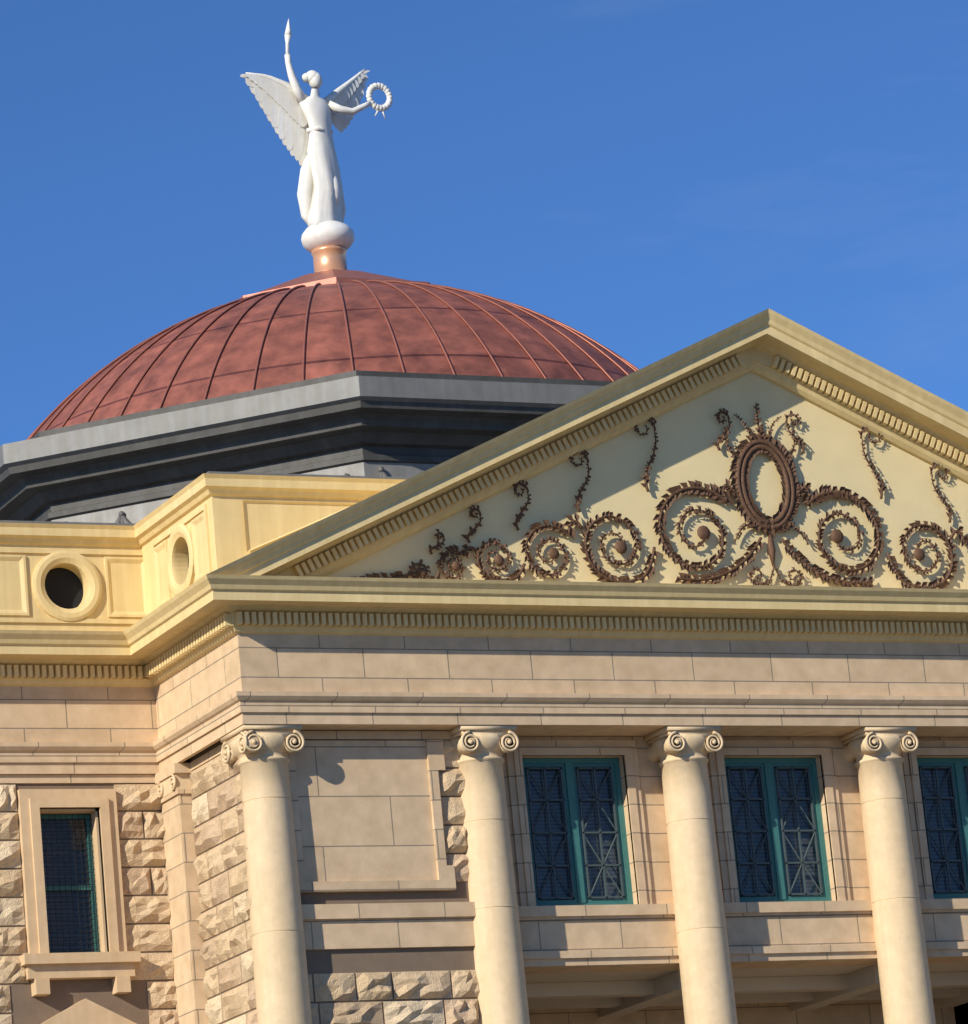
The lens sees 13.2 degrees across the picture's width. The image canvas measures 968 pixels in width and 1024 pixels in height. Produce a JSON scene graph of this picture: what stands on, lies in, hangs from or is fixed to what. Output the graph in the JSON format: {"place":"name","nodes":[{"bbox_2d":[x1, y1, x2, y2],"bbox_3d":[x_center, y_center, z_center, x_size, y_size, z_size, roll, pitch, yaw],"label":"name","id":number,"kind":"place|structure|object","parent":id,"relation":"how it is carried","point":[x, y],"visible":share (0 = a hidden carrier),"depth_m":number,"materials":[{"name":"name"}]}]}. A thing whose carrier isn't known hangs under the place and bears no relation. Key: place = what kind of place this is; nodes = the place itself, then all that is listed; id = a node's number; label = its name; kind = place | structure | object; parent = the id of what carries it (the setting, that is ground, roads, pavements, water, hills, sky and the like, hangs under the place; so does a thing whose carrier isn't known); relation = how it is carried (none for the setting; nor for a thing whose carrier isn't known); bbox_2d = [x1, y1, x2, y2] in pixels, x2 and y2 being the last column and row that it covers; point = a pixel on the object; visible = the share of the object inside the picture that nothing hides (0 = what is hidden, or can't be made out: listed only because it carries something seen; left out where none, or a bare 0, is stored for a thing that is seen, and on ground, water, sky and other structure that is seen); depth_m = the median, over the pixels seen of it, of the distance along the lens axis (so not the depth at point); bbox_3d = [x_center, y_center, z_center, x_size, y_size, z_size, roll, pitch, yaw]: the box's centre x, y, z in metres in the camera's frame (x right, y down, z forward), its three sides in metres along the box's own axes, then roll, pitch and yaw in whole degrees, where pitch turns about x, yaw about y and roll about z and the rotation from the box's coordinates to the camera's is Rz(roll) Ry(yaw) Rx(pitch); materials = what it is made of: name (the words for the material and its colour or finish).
{"place":"outdoors","nodes":[
{"label":"outdoors","id":0,"kind":"place"},
{"bbox_2d":[0,0,967,445],"label":"sky","id":1,"kind":"structure","parent":0,"point":[647,179],"materials":[{"name":"blue"}]},
{"bbox_2d":[502,737,967,973],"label":"window bay wall","id":2,"kind":"structure","parent":0,"point":[639,934],"depth_m":53.66,"materials":[{"name":"beige stone"}]},
{"bbox_2d":[40,758,967,952],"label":"window frames","id":3,"kind":"structure","parent":2,"relation":"in","point":[766,765],"depth_m":54.01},
{"bbox_2d":[40,814,99,952],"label":"window screens","id":4,"kind":"object","parent":3,"relation":"attached to","point":[71,884],"depth_m":52.46,"materials":[{"name":"metal"}]},
{"bbox_2d":[41,767,967,951],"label":"window glass","id":5,"kind":"object","parent":3,"relation":"in","point":[608,839],"visible":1,"depth_m":53.39,"materials":[{"name":"glass"}]},
{"bbox_2d":[526,766,967,899],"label":"window grilles","id":6,"kind":"object","parent":3,"relation":"attached to","point":[748,802],"depth_m":54.16,"materials":[{"name":"metal"}]},
{"bbox_2d":[525,963,967,1017],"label":"porch ceiling","id":7,"kind":"structure","parent":0,"point":[620,994],"depth_m":54.89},
{"label":"ground","id":8,"kind":"structure","parent":0,"visible":0},
{"bbox_2d":[0,730,967,1023],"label":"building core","id":9,"kind":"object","parent":8,"relation":"on","point":[66,994],"visible":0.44,"depth_m":51.61,"materials":[{"name":"beige stone"}]},
{"bbox_2d":[0,473,404,630],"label":"attic wall","id":10,"kind":"structure","parent":9,"relation":"on","point":[222,496],"depth_m":53.32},
{"bbox_2d":[45,554,188,608],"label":"round window","id":11,"kind":"structure","parent":10,"relation":"attached to","point":[63,587],"depth_m":54.08,"materials":[{"name":"black glass"}]},
{"bbox_2d":[0,500,355,623],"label":"parapet panels","id":12,"kind":"object","parent":10,"relation":"attached to","point":[125,587],"visible":0.79,"depth_m":53.70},
{"bbox_2d":[0,471,410,525],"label":"parapet flashing","id":13,"kind":"object","parent":10,"relation":"on","point":[209,472],"visible":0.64,"depth_m":53.29,"materials":[{"name":"metal"}]},
{"bbox_2d":[0,741,479,1023],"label":"rock faced walls","id":14,"kind":"structure","parent":9,"relation":"attached to","point":[226,915],"depth_m":51.77,"materials":[{"name":"beige stone"}]},
{"bbox_2d":[0,725,967,1023],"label":"wall trim","id":15,"kind":"structure","parent":9,"relation":"attached to","point":[386,925],"depth_m":51.91,"materials":[{"name":"beige stone"}]},
{"bbox_2d":[156,774,190,798],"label":"pilaster capitals","id":16,"kind":"object","parent":15,"relation":"on","point":[170,784],"visible":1,"depth_m":52.65,"materials":[{"name":"stone"}]},
{"bbox_2d":[295,740,437,881],"bbox_3d":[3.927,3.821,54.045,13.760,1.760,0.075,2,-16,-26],"label":"wall panel","id":17,"kind":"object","parent":15,"relation":"attached to","point":[365,811],"depth_m":51.44,"materials":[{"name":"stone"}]},
{"bbox_2d":[0,574,967,774],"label":"entablature","id":18,"kind":"structure","parent":15,"relation":"on","point":[213,690],"depth_m":52.75,"materials":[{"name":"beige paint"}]},
{"bbox_2d":[0,612,967,678],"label":"dentils","id":19,"kind":"object","parent":18,"relation":"on","point":[209,631],"visible":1,"depth_m":52.83,"materials":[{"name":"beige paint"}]},
{"bbox_2d":[208,308,967,576],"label":"raking cornice","id":20,"kind":"structure","parent":18,"relation":"on","point":[758,342],"depth_m":54.05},
{"bbox_2d":[293,354,967,575],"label":"dentils","id":21,"kind":"object","parent":20,"relation":"attached to","point":[493,478],"visible":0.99,"depth_m":53.86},
{"bbox_2d":[324,371,967,588],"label":"tympanum","id":22,"kind":"object","parent":18,"relation":"on","point":[688,432],"visible":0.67,"depth_m":54.57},
{"bbox_2d":[355,403,967,588],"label":"pediment ornament","id":23,"kind":"object","parent":22,"relation":"attached to","point":[779,455],"visible":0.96,"depth_m":54.56,"materials":[{"name":"brown metal"}]},
{"bbox_2d":[529,998,967,1023],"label":"loggia walls","id":24,"kind":"structure","parent":9,"relation":"on","point":[857,1012],"depth_m":56.64,"materials":[{"name":"beige stone"}]},
{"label":"flat roof","id":25,"kind":"object","parent":9,"relation":"on","visible":0},
{"bbox_2d":[0,370,613,523],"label":"dome drum","id":26,"kind":"object","parent":25,"relation":"on","point":[135,468],"visible":0.18,"depth_m":60.82,"materials":[{"name":"grey metal"}]},
{"bbox_2d":[65,466,388,522],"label":"drum garlands","id":27,"kind":"object","parent":26,"relation":"on","point":[121,518],"visible":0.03,"depth_m":61.43,"materials":[{"name":"metal"}]},
{"bbox_2d":[35,282,634,434],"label":"dome","id":28,"kind":"structure","parent":26,"relation":"on","point":[373,347],"depth_m":62.94,"materials":[{"name":"red metal"}]},
{"bbox_2d":[311,245,346,272],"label":"statue copper collar","id":29,"kind":"object","parent":28,"relation":"on","point":[328,257],"visible":0.65,"depth_m":67.73,"materials":[{"name":"metal"}]},
{"bbox_2d":[240,19,392,252],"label":"winged victory statue","id":30,"kind":"object","parent":29,"relation":"on","point":[297,117],"visible":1,"depth_m":68.41,"materials":[{"name":"white stone"}]},
{"bbox_2d":[26,280,638,439],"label":"dome ribs","id":31,"kind":"object","parent":28,"relation":"attached to","point":[76,391],"visible":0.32,"depth_m":64.25,"materials":[{"name":"red metal"}]},
{"bbox_2d":[239,269,430,298],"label":"dome cap","id":32,"kind":"object","parent":28,"relation":"on","point":[331,276],"visible":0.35,"depth_m":66.49,"materials":[{"name":"orange metal"}]},
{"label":"window","id":33,"kind":"object","parent":9,"relation":"attached to","visible":0},
{"bbox_2d":[17,789,140,1023],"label":"facade window casings","id":34,"kind":"object","parent":33,"relation":"attached to","point":[114,960],"visible":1,"depth_m":52.16,"materials":[{"name":"beige stone"}]},
{"bbox_3d":[4.736,11.899,51.887,16.600,4.840,1.280,2,-16,-26],"label":"podium column","id":35,"kind":"object","parent":9,"relation":"attached to","visible":0},
{"bbox_2d":[220,724,935,1023],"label":"columns","id":36,"kind":"structure","parent":35,"relation":"on","point":[261,752],"depth_m":52.46,"materials":[{"name":"stone"}]}
]}

